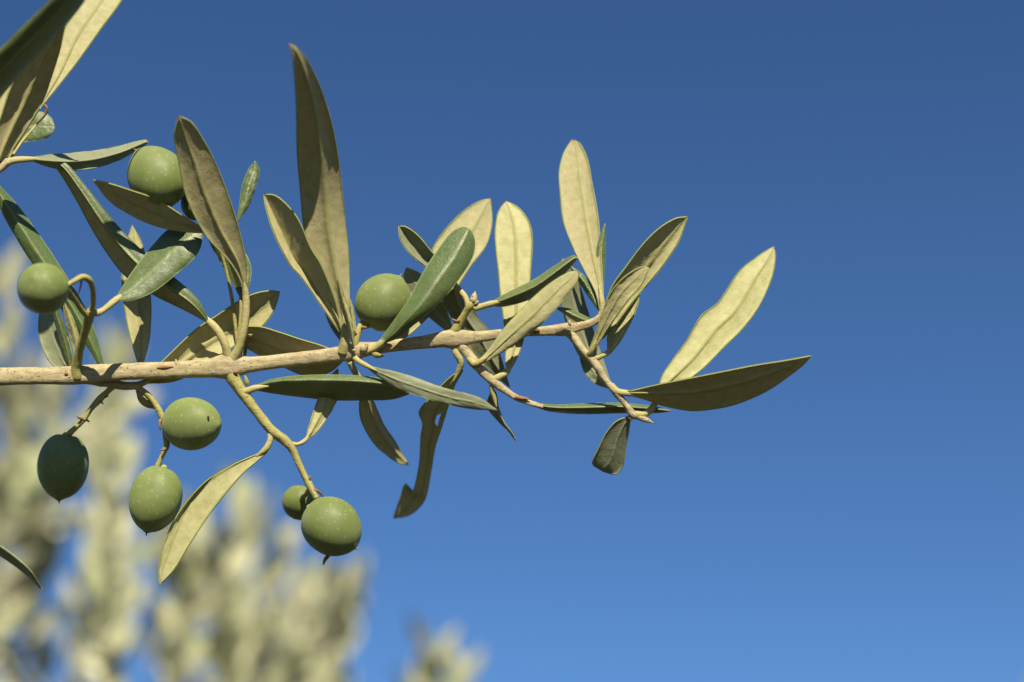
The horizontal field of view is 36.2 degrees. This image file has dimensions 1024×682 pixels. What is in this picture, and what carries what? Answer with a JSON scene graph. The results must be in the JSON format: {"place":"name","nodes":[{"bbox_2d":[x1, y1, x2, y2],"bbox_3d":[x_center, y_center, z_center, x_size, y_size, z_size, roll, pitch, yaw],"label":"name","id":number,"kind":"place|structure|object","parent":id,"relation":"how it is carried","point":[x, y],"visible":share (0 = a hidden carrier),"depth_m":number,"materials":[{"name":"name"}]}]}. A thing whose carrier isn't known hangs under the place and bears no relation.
{"place":"outdoors","nodes":[
{"label":"outdoors","id":0,"kind":"place"},
{"bbox_2d":[0,545,41,589],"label":"leaf","id":1,"kind":"object","parent":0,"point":[12,559],"visible":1,"depth_m":0.45,"materials":[{"name":"green plant"}]},
{"bbox_2d":[0,0,147,172],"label":"olive branch","id":2,"kind":"object","parent":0,"point":[44,48],"visible":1,"depth_m":0.45,"materials":[{"name":"green plant"}]},
{"bbox_2d":[0,43,811,584],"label":"olive branch","id":3,"kind":"object","parent":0,"point":[398,309],"visible":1,"depth_m":0.46,"materials":[{"name":"green plant"}]},
{"bbox_2d":[0,0,1023,681],"label":"sky","id":4,"kind":"structure","parent":0,"point":[858,517],"materials":[{"name":"blue"}]},
{"bbox_3d":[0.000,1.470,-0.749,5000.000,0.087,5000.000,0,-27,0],"label":"ground","id":5,"kind":"structure","parent":0,"visible":0},
{"bbox_2d":[0,244,158,681],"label":"olive tree","id":6,"kind":"object","parent":5,"relation":"on","point":[31,536],"visible":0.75,"depth_m":1.71,"materials":[{"name":"green plant"}]},
{"bbox_2d":[0,439,483,681],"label":"olive tree","id":7,"kind":"object","parent":5,"relation":"on","point":[239,640],"visible":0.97,"depth_m":1.81,"materials":[{"name":"green plant"}]}
]}

